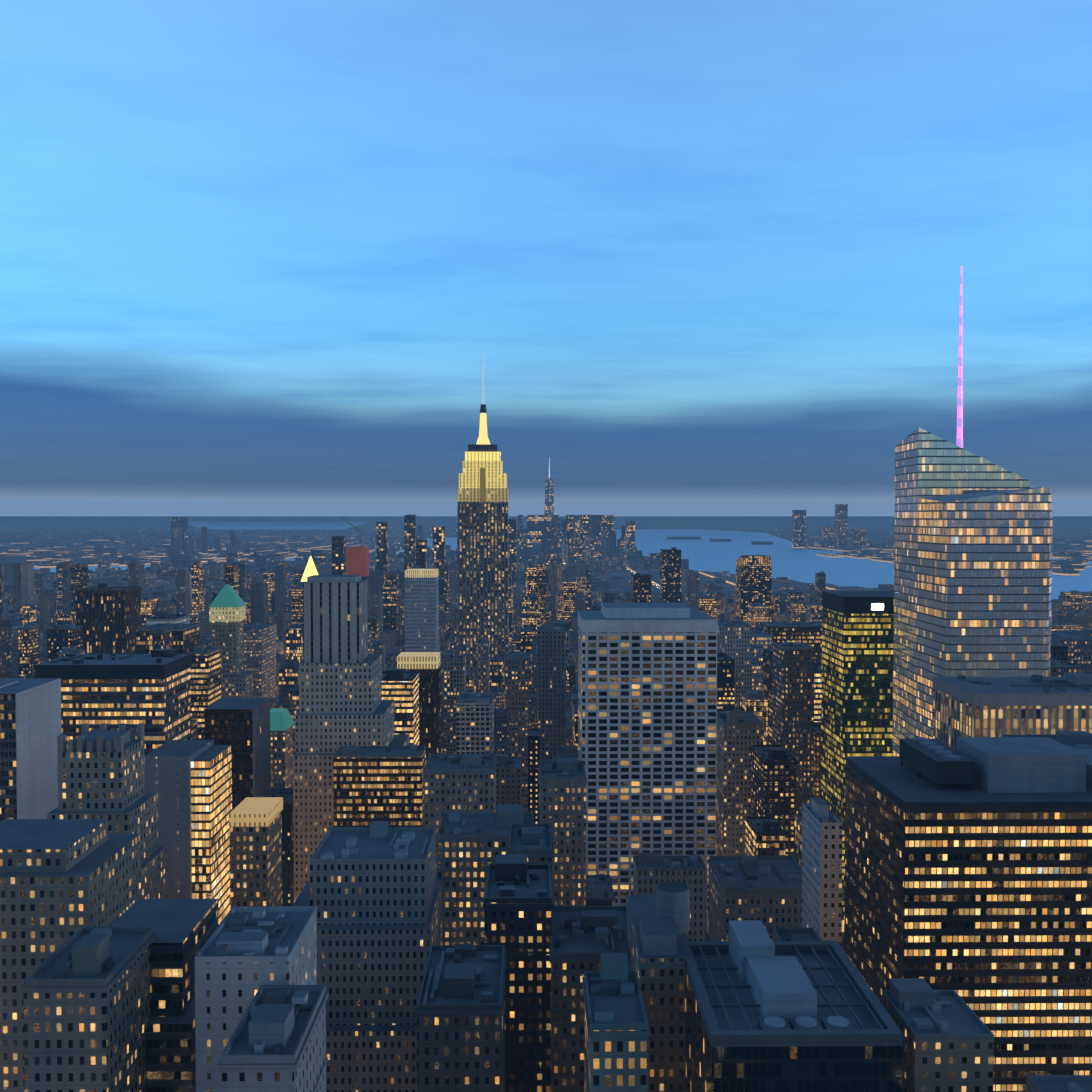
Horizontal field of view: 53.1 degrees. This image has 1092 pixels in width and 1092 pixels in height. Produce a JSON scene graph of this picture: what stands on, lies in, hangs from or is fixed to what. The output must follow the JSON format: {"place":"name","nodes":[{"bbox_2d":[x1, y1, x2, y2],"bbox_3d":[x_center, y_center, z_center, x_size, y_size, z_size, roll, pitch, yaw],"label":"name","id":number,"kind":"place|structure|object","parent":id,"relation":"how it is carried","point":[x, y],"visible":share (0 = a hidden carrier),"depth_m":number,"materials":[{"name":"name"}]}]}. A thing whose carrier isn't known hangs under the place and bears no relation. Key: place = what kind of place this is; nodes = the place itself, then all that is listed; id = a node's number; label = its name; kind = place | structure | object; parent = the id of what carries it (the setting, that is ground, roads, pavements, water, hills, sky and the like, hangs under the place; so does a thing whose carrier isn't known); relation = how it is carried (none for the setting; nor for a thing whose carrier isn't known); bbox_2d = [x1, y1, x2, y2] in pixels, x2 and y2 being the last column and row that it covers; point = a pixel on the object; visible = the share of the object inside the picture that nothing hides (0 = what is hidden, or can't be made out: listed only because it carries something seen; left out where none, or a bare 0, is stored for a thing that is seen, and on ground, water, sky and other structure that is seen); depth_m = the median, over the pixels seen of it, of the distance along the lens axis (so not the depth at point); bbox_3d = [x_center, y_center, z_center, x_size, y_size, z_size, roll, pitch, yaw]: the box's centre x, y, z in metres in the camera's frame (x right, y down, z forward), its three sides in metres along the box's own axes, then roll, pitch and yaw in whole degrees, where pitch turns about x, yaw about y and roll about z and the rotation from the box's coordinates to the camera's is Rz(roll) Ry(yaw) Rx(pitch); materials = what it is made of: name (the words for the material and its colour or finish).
{"place":"outdoors","nodes":[
{"label":"outdoors","id":0,"kind":"place"},
{"bbox_2d":[75,583,141,653],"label":"high-rise building","id":1,"kind":"structure","parent":0,"point":[108,619],"depth_m":1095.11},
{"bbox_2d":[301,556,317,581],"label":"pyramid roof","id":2,"kind":"structure","parent":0,"point":[310,569],"depth_m":1902.71,"materials":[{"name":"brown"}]},
{"bbox_2d":[0,516,1091,947],"bbox_3d":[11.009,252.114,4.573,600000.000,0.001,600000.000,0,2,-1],"label":"ground","id":3,"kind":"structure","parent":0,"point":[882,526],"depth_m":30351.31,"materials":[{"name":"grey"}]},
{"bbox_2d":[0,625,11,677],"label":"building","id":4,"kind":"structure","parent":3,"relation":"on","point":[5,653],"depth_m":924.76,"materials":[{"name":"grey concrete"}]},
{"bbox_2d":[0,678,60,820],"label":"tower","id":5,"kind":"structure","parent":3,"relation":"on","point":[30,720],"depth_m":460.28,"materials":[{"name":"grey concrete"}]},
{"bbox_2d":[0,819,140,1091],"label":"stone building","id":6,"kind":"structure","parent":3,"relation":"on","point":[62,881],"depth_m":295.91,"materials":[{"name":"grey stone"}]},
{"bbox_2d":[20,927,156,1091],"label":"office building","id":7,"kind":"structure","parent":3,"relation":"on","point":[87,996],"depth_m":235.06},
{"bbox_2d":[47,723,167,898],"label":"building","id":8,"kind":"structure","parent":3,"relation":"on","point":[101,773],"depth_m":398.40,"materials":[{"name":"grey stone"}]},
{"bbox_2d":[34,649,190,754],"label":"office building","id":9,"kind":"structure","parent":3,"relation":"on","point":[152,691],"depth_m":517.47,"materials":[{"name":"grey concrete"}]},
{"bbox_2d":[110,899,218,1091],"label":"high-rise building","id":10,"kind":"structure","parent":3,"relation":"on","point":[184,929],"depth_m":261.42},
{"bbox_2d":[146,611,189,625],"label":"building","id":11,"kind":"structure","parent":3,"relation":"on","point":[162,617],"depth_m":1008.34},
{"bbox_2d":[171,517,187,550],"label":"skyscraper","id":12,"kind":"structure","parent":3,"relation":"on","point":[182,522],"depth_m":7469.65,"materials":[{"name":"grey"}]},
{"bbox_2d":[145,740,231,923],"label":"office building","id":13,"kind":"structure","parent":3,"relation":"on","point":[189,782],"depth_m":481.16,"materials":[{"name":"grey concrete"}]},
{"bbox_2d":[209,605,252,698],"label":"green pyramid tower","id":14,"kind":"structure","parent":3,"relation":"on","point":[227,630],"depth_m":896.85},
{"bbox_2d":[204,698,269,810],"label":"high-rise building","id":15,"kind":"structure","parent":3,"relation":"on","point":[241,726],"depth_m":599.30,"materials":[{"name":"grey concrete"}]},
{"bbox_2d":[195,906,316,1091],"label":"building","id":16,"kind":"structure","parent":3,"relation":"on","point":[243,954],"depth_m":234.80,"materials":[{"name":"grey concrete"}]},
{"bbox_2d":[229,797,282,909],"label":"building","id":17,"kind":"structure","parent":3,"relation":"on","point":[255,824],"depth_m":419.89,"materials":[{"name":"grey concrete"}]},
{"bbox_2d":[217,985,327,1091],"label":"stone building","id":18,"kind":"structure","parent":3,"relation":"on","point":[276,1042],"depth_m":206.31,"materials":[{"name":"grey stone"}]},
{"bbox_2d":[270,724,293,787],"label":"building","id":19,"kind":"structure","parent":3,"relation":"on","point":[281,759],"depth_m":699.81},
{"bbox_2d":[209,584,293,730],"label":"green roofs","id":20,"kind":"structure","parent":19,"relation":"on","point":[281,719],"depth_m":894.99,"materials":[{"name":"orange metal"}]},
{"bbox_2d":[332,536,345,574],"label":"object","id":21,"kind":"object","parent":3,"relation":"on","point":[338,555],"visible":0.39,"depth_m":2393.93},
{"bbox_2d":[293,575,408,901],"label":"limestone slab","id":22,"kind":"structure","parent":3,"relation":"on","point":[342,702],"depth_m":615.48,"materials":[{"name":"grey stone"}]},
{"bbox_2d":[346,547,368,606],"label":"construction tower","id":23,"kind":"structure","parent":3,"relation":"on","point":[357,560],"depth_m":2194.97,"materials":[{"name":"red"}]},
{"bbox_2d":[341,517,361,546],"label":"crane","id":24,"kind":"object","parent":23,"relation":"on","point":[357,529],"visible":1,"depth_m":2211.66,"materials":[{"name":"brown"}]},
{"bbox_2d":[293,821,440,1091],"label":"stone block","id":25,"kind":"structure","parent":3,"relation":"on","point":[372,892],"depth_m":326.81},
{"bbox_2d":[376,522,388,572],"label":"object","id":26,"kind":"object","parent":3,"relation":"on","point":[382,548],"visible":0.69,"depth_m":2794.01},
{"bbox_2d":[382,669,418,745],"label":"office building","id":27,"kind":"structure","parent":3,"relation":"on","point":[400,687],"depth_m":699.77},
{"bbox_2d":[404,515,415,570],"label":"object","id":28,"kind":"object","parent":3,"relation":"on","point":[409,538],"visible":0.61,"depth_m":2994.12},
{"bbox_2d":[88,515,735,576],"bbox_3d":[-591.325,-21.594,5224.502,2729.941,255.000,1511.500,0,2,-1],"label":"city blocks","id":29,"kind":"structure","parent":3,"relation":"on","point":[592,543],"depth_m":5186.55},
{"bbox_2d":[397,652,442,761],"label":"building","id":30,"kind":"structure","parent":3,"relation":"on","point":[428,666],"depth_m":800.08,"materials":[{"name":"grey concrete"}]},
{"bbox_2d":[416,539,426,568],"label":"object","id":31,"kind":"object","parent":3,"relation":"on","point":[421,552],"visible":0.39,"depth_m":2295.91,"materials":[{"name":"blue glass"}]},
{"bbox_2d":[405,569,438,670],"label":"office tower","id":32,"kind":"structure","parent":3,"relation":"on","point":[421,612],"depth_m":998.27,"materials":[{"name":"glass"}]},
{"bbox_2d":[433,526,444,577],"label":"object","id":33,"kind":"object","parent":3,"relation":"on","point":[438,547],"visible":0.54,"depth_m":2596.01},
{"bbox_2d":[2,562,893,597],"bbox_3d":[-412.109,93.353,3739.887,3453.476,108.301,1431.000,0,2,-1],"label":"city blocks","id":34,"kind":"structure","parent":3,"relation":"on","point":[160,583],"depth_m":3671.65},
{"bbox_2d":[422,753,496,879],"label":"office building","id":35,"kind":"structure","parent":3,"relation":"on","point":[462,782],"depth_m":520.53,"materials":[{"name":"grey concrete"}]},
{"bbox_2d":[415,944,506,1091],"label":"building","id":36,"kind":"structure","parent":3,"relation":"on","point":[460,1009],"depth_m":260.82,"materials":[{"name":"grey concrete"}]},
{"bbox_2d":[456,692,493,753],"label":"office building","id":37,"kind":"structure","parent":3,"relation":"on","point":[475,721],"depth_m":801.03,"materials":[{"name":"grey concrete"}]},
{"bbox_2d":[390,515,575,559],"bbox_3d":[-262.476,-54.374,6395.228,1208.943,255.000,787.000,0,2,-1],"label":"buildings","id":38,"kind":"structure","parent":3,"relation":"on","point":[563,528],"depth_m":6192.44,"materials":[{"name":"grey"}]},
{"bbox_2d":[452,404,514,708],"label":"skyscraper","id":39,"kind":"structure","parent":3,"relation":"on","point":[483,553],"depth_m":1296.01,"materials":[{"name":"grey stone"}]},
{"bbox_2d":[482,358,484,403],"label":"antenna","id":40,"kind":"object","parent":39,"relation":"on","point":[483,402],"visible":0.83,"depth_m":1310.84,"materials":[{"name":"grey metal"}]},
{"bbox_2d":[436,804,533,944],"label":"office building","id":41,"kind":"structure","parent":3,"relation":"on","point":[470,845],"depth_m":400.88,"materials":[{"name":"grey concrete"}]},
{"bbox_2d":[508,519,516,590],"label":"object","id":42,"kind":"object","parent":3,"relation":"on","point":[512,537],"visible":0.46,"depth_m":3398.29,"materials":[{"name":"grey"}]},
{"bbox_2d":[483,854,552,1091],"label":"office building","id":43,"kind":"structure","parent":3,"relation":"on","point":[518,900],"depth_m":311.18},
{"bbox_2d":[507,824,553,867],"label":"building","id":44,"kind":"structure","parent":3,"relation":"on","point":[534,842],"depth_m":370.74,"materials":[{"name":"grey concrete"}]},
{"bbox_2d":[528,728,538,823],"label":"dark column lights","id":45,"kind":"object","parent":3,"relation":"on","point":[533,762],"visible":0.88,"depth_m":701.85},
{"bbox_2d":[0,561,1091,671],"bbox_3d":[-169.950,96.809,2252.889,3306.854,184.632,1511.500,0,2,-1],"label":"city blocks","id":46,"kind":"structure","parent":3,"relation":"on","point":[557,600],"depth_m":1949.27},
{"bbox_2d":[0,527,1091,574],"bbox_3d":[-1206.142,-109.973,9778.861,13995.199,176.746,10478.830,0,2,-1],"label":"boroughs","id":47,"kind":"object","parent":3,"relation":"on","point":[41,550],"visible":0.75,"depth_m":7678.82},
{"bbox_2d":[544,477,553,525],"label":"skyscraper","id":48,"kind":"structure","parent":3,"relation":"on","point":[549,498],"depth_m":5902.32,"materials":[{"name":"blue"}]},
{"bbox_2d":[6,620,1091,1091],"bbox_3d":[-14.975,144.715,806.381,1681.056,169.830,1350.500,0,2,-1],"label":"city blocks","id":49,"kind":"structure","parent":3,"relation":"on","point":[948,1040],"depth_m":728.97,"materials":[{"name":"grey concrete"}]},
{"bbox_2d":[538,757,586,905],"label":"building","id":50,"kind":"structure","parent":3,"relation":"on","point":[562,781],"depth_m":451.16,"materials":[{"name":"grey concrete"}]},
{"bbox_2d":[575,522,579,532],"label":"building","id":51,"kind":"structure","parent":3,"relation":"on","point":[577,527],"depth_m":5599.20,"materials":[{"name":"grey"}]},
{"bbox_2d":[549,906,630,1091],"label":"stone building","id":52,"kind":"structure","parent":3,"relation":"on","point":[583,938],"depth_m":301.64,"materials":[{"name":"stone"}]},
{"bbox_2d":[562,561,659,588],"bbox_3d":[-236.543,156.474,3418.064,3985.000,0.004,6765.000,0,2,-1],"label":"streets","id":53,"kind":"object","parent":3,"relation":"on","point":[633,573],"depth_m":4393.54,"materials":[{"name":"orange"}]},
{"bbox_2d":[582,953,650,1091],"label":"building","id":54,"kind":"structure","parent":3,"relation":"on","point":[617,1032],"depth_m":241.10,"materials":[{"name":"grey concrete"}]},
{"bbox_2d":[631,573,650,602],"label":"building","id":55,"kind":"structure","parent":3,"relation":"on","point":[640,588],"depth_m":1501.40,"materials":[{"name":"grey concrete"}]},
{"bbox_2d":[578,603,717,932],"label":"white grid tower","id":56,"kind":"structure","parent":3,"relation":"on","point":[647,713],"depth_m":541.07,"materials":[{"name":"white concrete"}]},
{"bbox_2d":[626,881,689,1091],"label":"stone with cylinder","id":57,"kind":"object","parent":3,"relation":"on","point":[657,925],"visible":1,"depth_m":271.58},
{"bbox_2d":[660,547,680,602],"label":"building","id":58,"kind":"structure","parent":3,"relation":"on","point":[670,575],"depth_m":2002.75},
{"bbox_2d":[717,652,734,710],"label":"building","id":59,"kind":"structure","parent":3,"relation":"on","point":[725,680],"depth_m":902.83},
{"bbox_2d":[716,711,763,855],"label":"stone building","id":60,"kind":"structure","parent":3,"relation":"on","point":[739,733],"depth_m":703.76,"materials":[{"name":"grey stone"}]},
{"bbox_2d":[735,555,771,622],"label":"building","id":61,"kind":"structure","parent":3,"relation":"on","point":[753,578],"depth_m":1703.85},
{"bbox_2d":[707,856,801,940],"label":"building","id":62,"kind":"structure","parent":3,"relation":"on","point":[766,891],"depth_m":429.46,"materials":[{"name":"grey concrete"}]},
{"bbox_2d":[751,631,771,693],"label":"building","id":63,"kind":"structure","parent":3,"relation":"on","point":[761,641],"depth_m":1003.09,"materials":[{"name":"grey concrete"}]},
{"bbox_2d":[745,816,784,855],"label":"building","id":64,"kind":"structure","parent":3,"relation":"on","point":[764,835],"depth_m":567.42,"materials":[{"name":"grey concrete"}]},
{"bbox_2d":[762,650,772,697],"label":"building","id":65,"kind":"structure","parent":3,"relation":"on","point":[767,674],"depth_m":927.88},
{"bbox_2d":[750,745,797,857],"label":"dark residential tower","id":66,"kind":"structure","parent":3,"relation":"on","point":[774,781],"depth_m":643.75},
{"bbox_2d":[680,920,902,1091],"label":"building roof fans","id":67,"kind":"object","parent":3,"relation":"on","point":[764,1012],"depth_m":242.10,"materials":[{"name":"grey concrete"}]},
{"bbox_2d":[792,510,805,547],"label":"skyscraper","id":68,"kind":"structure","parent":3,"relation":"on","point":[798,528],"depth_m":8421.73,"materials":[{"name":"grey glass"}]},
{"bbox_2d":[814,662,821,721],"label":"building","id":69,"kind":"structure","parent":3,"relation":"on","point":[817,688],"depth_m":803.25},
{"bbox_2d":[801,798,842,947],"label":"building","id":70,"kind":"structure","parent":3,"relation":"on","point":[822,826],"depth_m":387.66,"materials":[{"name":"grey concrete"}]},
{"bbox_2d":[820,526,834,546],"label":"distant building","id":71,"kind":"structure","parent":3,"relation":"on","point":[827,532],"depth_m":8324.55,"materials":[{"name":"grey"}]},
{"bbox_2d":[835,504,847,546],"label":"skyscraper","id":72,"kind":"structure","parent":3,"relation":"on","point":[841,524],"depth_m":8424.95,"materials":[{"name":"glass"}]},
{"bbox_2d":[821,591,893,931],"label":"green glass tower","id":73,"kind":"structure","parent":3,"relation":"on","point":[857,681],"depth_m":658.09,"materials":[{"name":"green glass"}]},
{"bbox_2d":[871,603,883,609],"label":"tower sign","id":74,"kind":"object","parent":73,"relation":"attached to","point":[877,606],"visible":1,"depth_m":655.56,"materials":[{"name":"white plastic"}]},
{"bbox_2d":[849,529,865,546],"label":"distant building","id":75,"kind":"structure","parent":3,"relation":"on","point":[857,537],"depth_m":8327.96,"materials":[{"name":"grey"}]},
{"bbox_2d":[844,737,1091,1091],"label":"dark tower","id":76,"kind":"structure","parent":3,"relation":"on","point":[968,870],"depth_m":302.48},
{"bbox_2d":[892,427,1052,755],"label":"skyscraper","id":77,"kind":"structure","parent":3,"relation":"on","point":[972,564],"depth_m":537.08,"materials":[{"name":"glass"}]},
{"bbox_2d":[933,672,1091,749],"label":"pier building","id":78,"kind":"structure","parent":3,"relation":"on","point":[964,706],"depth_m":432.08,"materials":[{"name":"grey concrete"}]},
{"bbox_2d":[1002,731,1091,748],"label":"rooftop","id":79,"kind":"object","parent":3,"relation":"on","point":[1078,739],"visible":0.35,"depth_m":380.32,"materials":[{"name":"grey concrete"}]},
{"bbox_2d":[0,0,1091,515],"label":"sky","id":80,"kind":"structure","parent":0,"point":[258,257],"materials":[{"name":"blue"}]},
{"bbox_2d":[34,521,1091,598],"bbox_3d":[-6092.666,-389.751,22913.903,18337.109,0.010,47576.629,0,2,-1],"label":"water","id":81,"kind":"structure","parent":0,"point":[704,553],"depth_m":7037.97,"materials":[{"name":"blue liquid"}]},
{"bbox_2d":[667,537,772,544],"bbox_3d":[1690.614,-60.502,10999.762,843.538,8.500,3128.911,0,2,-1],"label":"islands","id":82,"kind":"object","parent":81,"relation":"in","point":[729,540],"visible":1,"depth_m":10592.73,"materials":[{"name":"grey"}]},
{"bbox_2d":[956,266,962,447],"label":"spire","id":83,"kind":"structure","parent":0,"point":[959,442],"depth_m":581.68,"materials":[{"name":"pink metal"}]}
]}

